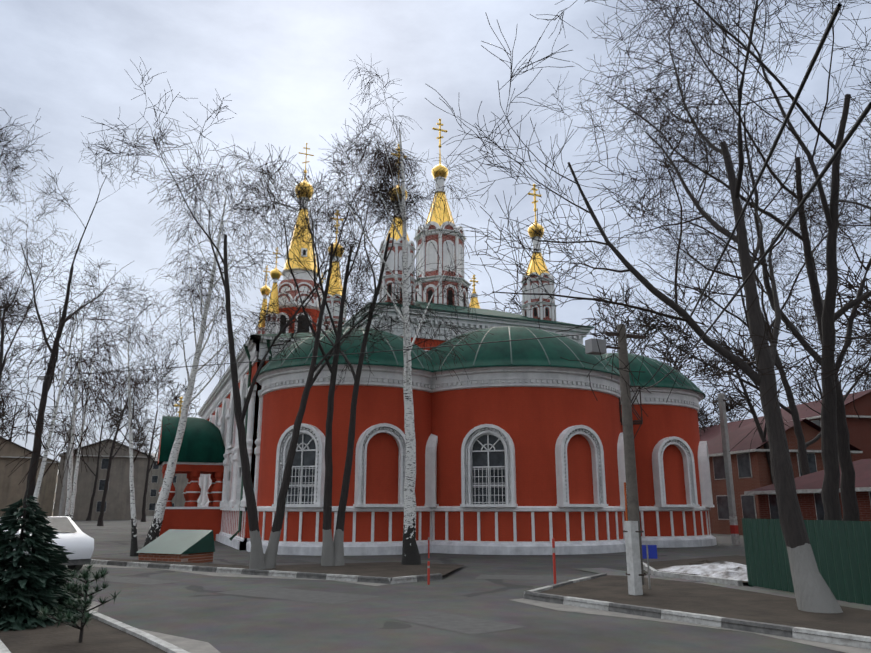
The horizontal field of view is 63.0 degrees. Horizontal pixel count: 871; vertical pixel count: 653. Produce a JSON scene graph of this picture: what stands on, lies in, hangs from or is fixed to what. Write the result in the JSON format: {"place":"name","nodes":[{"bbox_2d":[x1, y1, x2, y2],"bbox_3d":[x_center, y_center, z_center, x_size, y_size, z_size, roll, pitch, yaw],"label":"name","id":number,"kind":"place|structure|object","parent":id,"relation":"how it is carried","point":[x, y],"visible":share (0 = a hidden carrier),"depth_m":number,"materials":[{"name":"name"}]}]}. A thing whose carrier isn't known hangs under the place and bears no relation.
{"place":"outdoors","nodes":[
{"label":"outdoors","id":0,"kind":"place"},
{"bbox_2d":[39,458,59,515],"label":"house","id":1,"kind":"structure","parent":0,"point":[47,496],"depth_m":116.56,"materials":[{"name":"beige paint"}]},
{"bbox_2d":[146,453,187,515],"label":"house","id":2,"kind":"structure","parent":0,"point":[180,481],"depth_m":159.17,"materials":[{"name":"grey paint"}]},
{"bbox_2d":[0,0,870,461],"label":"sky","id":3,"kind":"structure","parent":0,"point":[283,66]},
{"bbox_2d":[66,516,870,652],"bbox_3d":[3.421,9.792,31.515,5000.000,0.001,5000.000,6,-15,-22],"label":"ground","id":4,"kind":"structure","parent":0,"point":[195,606],"depth_m":12.04,"materials":[{"name":"grey asphalt"}]},
{"bbox_2d":[0,403,11,424],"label":"tree","id":5,"kind":"object","parent":4,"relation":"on","point":[4,414],"visible":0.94,"depth_m":77.25,"materials":[{"name":"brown plant"}]},
{"bbox_2d":[0,386,28,440],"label":"tree","id":6,"kind":"object","parent":4,"relation":"on","point":[5,422],"visible":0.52,"depth_m":103.20,"materials":[{"name":"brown plant"}]},
{"bbox_2d":[0,340,30,440],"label":"tree","id":7,"kind":"object","parent":4,"relation":"on","point":[3,383],"visible":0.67,"depth_m":102.86,"materials":[{"name":"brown plant"}]},
{"bbox_2d":[0,283,39,398],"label":"tree","id":8,"kind":"object","parent":4,"relation":"on","point":[18,311],"visible":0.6,"depth_m":57.70,"materials":[{"name":"brown plant"}]},
{"bbox_2d":[0,436,46,517],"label":"beige block","id":9,"kind":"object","parent":4,"relation":"on","point":[12,490],"visible":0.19,"depth_m":83.32,"materials":[{"name":"paint"}]},
{"bbox_2d":[0,107,57,362],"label":"tree","id":10,"kind":"object","parent":4,"relation":"on","point":[16,157],"visible":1,"depth_m":27.33,"materials":[{"name":"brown plant"}]},
{"bbox_2d":[0,164,57,384],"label":"tree","id":11,"kind":"object","parent":4,"relation":"on","point":[2,332],"visible":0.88,"depth_m":38.88,"materials":[{"name":"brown plant"}]},
{"bbox_2d":[0,516,93,570],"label":"white car","id":12,"kind":"object","parent":4,"relation":"on","point":[75,539],"visible":0.29,"depth_m":19.51,"materials":[{"name":"white metal"}]},
{"bbox_2d":[38,377,77,515],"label":"street lamp","id":13,"kind":"object","parent":4,"relation":"on","point":[63,497],"visible":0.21,"depth_m":51.66,"materials":[{"name":"metal"}]},
{"bbox_2d":[36,560,119,642],"bbox_3d":[-4.484,3.471,8.878,0.912,1.068,0.883,-3,-15,11],"label":"pine","id":14,"kind":"object","parent":4,"relation":"on","point":[76,590],"visible":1,"depth_m":8.86,"materials":[{"name":"green plant"}]},
{"bbox_2d":[0,134,162,516],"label":"tree","id":15,"kind":"object","parent":4,"relation":"on","point":[46,386],"visible":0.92,"depth_m":32.34,"materials":[{"name":"brown plant"}]},
{"bbox_2d":[38,318,127,519],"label":"birch","id":16,"kind":"object","parent":4,"relation":"on","point":[75,477],"visible":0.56,"depth_m":49.54,"materials":[{"name":"white plant"}]},
{"bbox_2d":[29,290,138,516],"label":"birch","id":17,"kind":"object","parent":4,"relation":"on","point":[69,495],"visible":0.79,"depth_m":40.72,"materials":[{"name":"white plant"}]},
{"bbox_2d":[47,371,133,520],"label":"tree","id":18,"kind":"object","parent":4,"relation":"on","point":[88,518],"visible":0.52,"depth_m":98.85,"materials":[{"name":"brown plant"}]},
{"bbox_2d":[53,439,153,519],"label":"grey block","id":19,"kind":"structure","parent":4,"relation":"on","point":[117,503],"depth_m":102.64,"materials":[{"name":"paint"}]},
{"bbox_2d":[77,285,179,555],"bbox_3d":[-11.830,3.430,27.080,4.124,10.586,3.600,-8,-16,28],"label":"birch","id":20,"kind":"object","parent":4,"relation":"on","point":[134,547],"visible":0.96,"depth_m":27.27,"materials":[{"name":"white plant"}]},
{"bbox_2d":[81,327,196,525],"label":"tree","id":21,"kind":"object","parent":4,"relation":"on","point":[101,515],"visible":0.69,"depth_m":70.36,"materials":[{"name":"plant"}]},
{"bbox_2d":[122,416,161,470],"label":"tree","id":22,"kind":"object","parent":4,"relation":"on","point":[138,441],"visible":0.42,"depth_m":120.50,"materials":[{"name":"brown plant"}]},
{"bbox_2d":[107,357,200,521],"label":"tree","id":23,"kind":"object","parent":4,"relation":"on","point":[126,413],"visible":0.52,"depth_m":90.46,"materials":[{"name":"plant"}]},
{"bbox_2d":[136,529,214,562],"bbox_3d":[-8.332,7.066,22.845,1.900,1.000,1.500,-7,-16,25],"label":"cellar hatch","id":24,"kind":"object","parent":4,"relation":"on","point":[181,545],"visible":0.88,"depth_m":22.57,"materials":[{"name":"metal"}]},
{"bbox_2d":[135,136,284,546],"bbox_3d":[-9.201,0.510,28.847,6.118,17.118,4.760,11,-18,-36],"label":"birch","id":25,"kind":"object","parent":4,"relation":"on","point":[154,530],"visible":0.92,"depth_m":29.13,"materials":[{"name":"white plant"}]},
{"bbox_2d":[82,57,393,568],"bbox_3d":[-5.929,-0.112,20.973,9.443,14.473,5.422,6,-15,-22],"label":"tree","id":26,"kind":"object","parent":4,"relation":"on","point":[257,560],"visible":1,"depth_m":21.32,"materials":[{"name":"brown plant"}]},
{"bbox_2d":[214,143,415,565],"bbox_3d":[-3.634,0.455,21.680,6.835,13.727,4.909,6,-15,-22],"label":"tree","id":27,"kind":"object","parent":4,"relation":"on","point":[327,557],"visible":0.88,"depth_m":22.11,"materials":[{"name":"plant"}]},
{"bbox_2d":[256,103,422,568],"bbox_3d":[-3.435,0.354,23.582,5.374,14.867,5.474,6,-15,-22],"label":"tree","id":28,"kind":"object","parent":4,"relation":"on","point":[270,557],"visible":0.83,"depth_m":23.28,"materials":[{"name":"brown plant"}]},
{"bbox_2d":[245,118,437,565],"bbox_3d":[-3.231,0.240,25.270,6.453,15.888,6.292,6,-15,-22],"label":"tree","id":29,"kind":"object","parent":4,"relation":"on","point":[338,541],"visible":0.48,"depth_m":23.64,"materials":[{"name":"brown plant"}]},
{"bbox_2d":[277,58,493,564],"bbox_3d":[-1.362,-0.724,22.894,7.408,16.578,5.704,6,-15,-22],"label":"birch","id":30,"kind":"object","parent":4,"relation":"on","point":[410,554],"visible":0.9,"depth_m":23.06,"materials":[{"name":"white plant"}]},
{"bbox_2d":[0,555,870,652],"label":"kerbs and verges","id":31,"kind":"structure","parent":4,"relation":"on","point":[711,592],"depth_m":12.60,"materials":[{"name":"grey concrete"}]},
{"bbox_2d":[0,485,96,630],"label":"spruce","id":32,"kind":"object","parent":31,"relation":"on","point":[33,578],"visible":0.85,"depth_m":10.47,"materials":[{"name":"green plant"}]},
{"bbox_2d":[0,262,133,539],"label":"tree","id":33,"kind":"object","parent":31,"relation":"on","point":[46,446],"visible":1,"depth_m":13.61,"materials":[{"name":"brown plant"}]},
{"bbox_2d":[742,518,870,604],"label":"corrugated fence","id":34,"kind":"object","parent":31,"relation":"on","point":[841,550],"visible":0.85,"depth_m":13.69,"materials":[{"name":"green metal"}]},
{"bbox_2d":[157,119,716,555],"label":"church","id":35,"kind":"structure","parent":4,"relation":"on","point":[519,447],"depth_m":28.73,"materials":[{"name":"brick"}]},
{"bbox_2d":[619,386,642,437],"bbox_3d":[8.669,4.286,31.402,0.950,3.135,1.350,-4,-15,15],"label":"steel bracket","id":36,"kind":"object","parent":35,"relation":"attached to","point":[637,422],"visible":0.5,"depth_m":31.10,"materials":[{"name":"black metal"}]},
{"bbox_2d":[0,3,870,400],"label":"wires","id":37,"kind":"object","parent":36,"relation":"attached to","point":[854,127],"visible":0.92,"depth_m":7.78,"materials":[{"name":"black"}]},
{"bbox_2d":[427,533,555,584],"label":"bollards","id":38,"kind":"object","parent":4,"relation":"on","point":[554,564],"visible":0.98,"depth_m":15.43,"materials":[{"name":"red metal"}]},
{"bbox_2d":[494,285,522,313],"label":"tree","id":39,"kind":"object","parent":4,"relation":"on","point":[516,303],"visible":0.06,"depth_m":71.51,"materials":[{"name":"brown plant"}]},
{"bbox_2d":[585,324,646,594],"bbox_3d":[3.804,2.610,14.370,1.424,5.451,0.420,6,-15,-22],"label":"utility pole","id":40,"kind":"object","parent":4,"relation":"on","point":[635,573],"visible":0.96,"depth_m":14.32,"materials":[{"name":"grey concrete"}]},
{"bbox_2d":[425,0,860,612],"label":"tree","id":41,"kind":"object","parent":4,"relation":"on","point":[813,592],"visible":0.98,"depth_m":15.00,"materials":[{"name":"brown plant"}]},
{"bbox_2d":[642,545,657,588],"bbox_3d":[4.401,5.011,14.683,0.400,0.950,0.045,-1,-14,3],"label":"no parking sign","id":42,"kind":"object","parent":4,"relation":"on","point":[649,552],"visible":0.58,"depth_m":14.75,"materials":[{"name":"metal"}]},
{"bbox_2d":[582,279,718,385],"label":"tree","id":43,"kind":"object","parent":4,"relation":"on","point":[663,358],"visible":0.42,"depth_m":54.15,"materials":[{"name":"brown plant"}]},
{"bbox_2d":[624,274,773,483],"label":"tree","id":44,"kind":"object","parent":4,"relation":"on","point":[747,399],"visible":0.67,"depth_m":48.07,"materials":[{"name":"brown plant"}]},
{"bbox_2d":[530,0,870,520],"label":"tree","id":45,"kind":"object","parent":4,"relation":"on","point":[831,479],"visible":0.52,"depth_m":16.90,"materials":[{"name":"brown plant"}]},
{"bbox_2d":[534,0,870,520],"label":"tree","id":46,"kind":"object","parent":4,"relation":"on","point":[850,507],"visible":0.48,"depth_m":24.57,"materials":[{"name":"brown plant"}]},
{"bbox_2d":[698,393,752,435],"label":"tree","id":47,"kind":"object","parent":4,"relation":"on","point":[701,415],"visible":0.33,"depth_m":82.90,"materials":[{"name":"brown plant"}]},
{"bbox_2d":[712,393,739,544],"bbox_3d":[14.208,6.839,34.504,0.220,7.200,1.200,6,-15,-22],"label":"concrete pole","id":48,"kind":"object","parent":4,"relation":"on","point":[729,479],"visible":1,"depth_m":34.39,"materials":[{"name":"grey concrete"}]},
{"bbox_2d":[582,133,870,475],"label":"tree","id":49,"kind":"object","parent":4,"relation":"on","point":[792,410],"visible":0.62,"depth_m":38.05,"materials":[{"name":"brown plant"}]},
{"bbox_2d":[699,416,763,440],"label":"roof","id":50,"kind":"structure","parent":4,"relation":"on","point":[711,432],"depth_m":78.37,"materials":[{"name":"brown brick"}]},
{"bbox_2d":[695,129,870,426],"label":"tree","id":51,"kind":"object","parent":4,"relation":"on","point":[808,356],"visible":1,"depth_m":9.57,"materials":[{"name":"brown plant"}]},
{"bbox_2d":[707,418,862,534],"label":"brick house","id":52,"kind":"structure","parent":4,"relation":"on","point":[750,469],"depth_m":45.52,"materials":[{"name":"red brick"}]},
{"bbox_2d":[738,389,870,460],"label":"brick house","id":53,"kind":"structure","parent":4,"relation":"on","point":[860,433],"depth_m":54.74,"materials":[{"name":"red brick"}]},
{"bbox_2d":[744,459,870,520],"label":"house","id":54,"kind":"structure","parent":4,"relation":"on","point":[808,488],"depth_m":29.06,"materials":[{"name":"red brick"}]},
{"bbox_2d":[752,274,870,404],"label":"tree","id":55,"kind":"object","parent":4,"relation":"on","point":[815,366],"visible":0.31,"depth_m":66.41,"materials":[{"name":"brown plant"}]},
{"bbox_2d":[759,0,870,289],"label":"tree","id":56,"kind":"object","parent":4,"relation":"on","point":[841,200],"visible":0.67,"depth_m":20.16,"materials":[{"name":"brown plant"}]},
{"bbox_2d":[816,248,870,377],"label":"tree","id":57,"kind":"object","parent":4,"relation":"on","point":[867,301],"visible":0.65,"depth_m":35.59,"materials":[{"name":"brown plant"}]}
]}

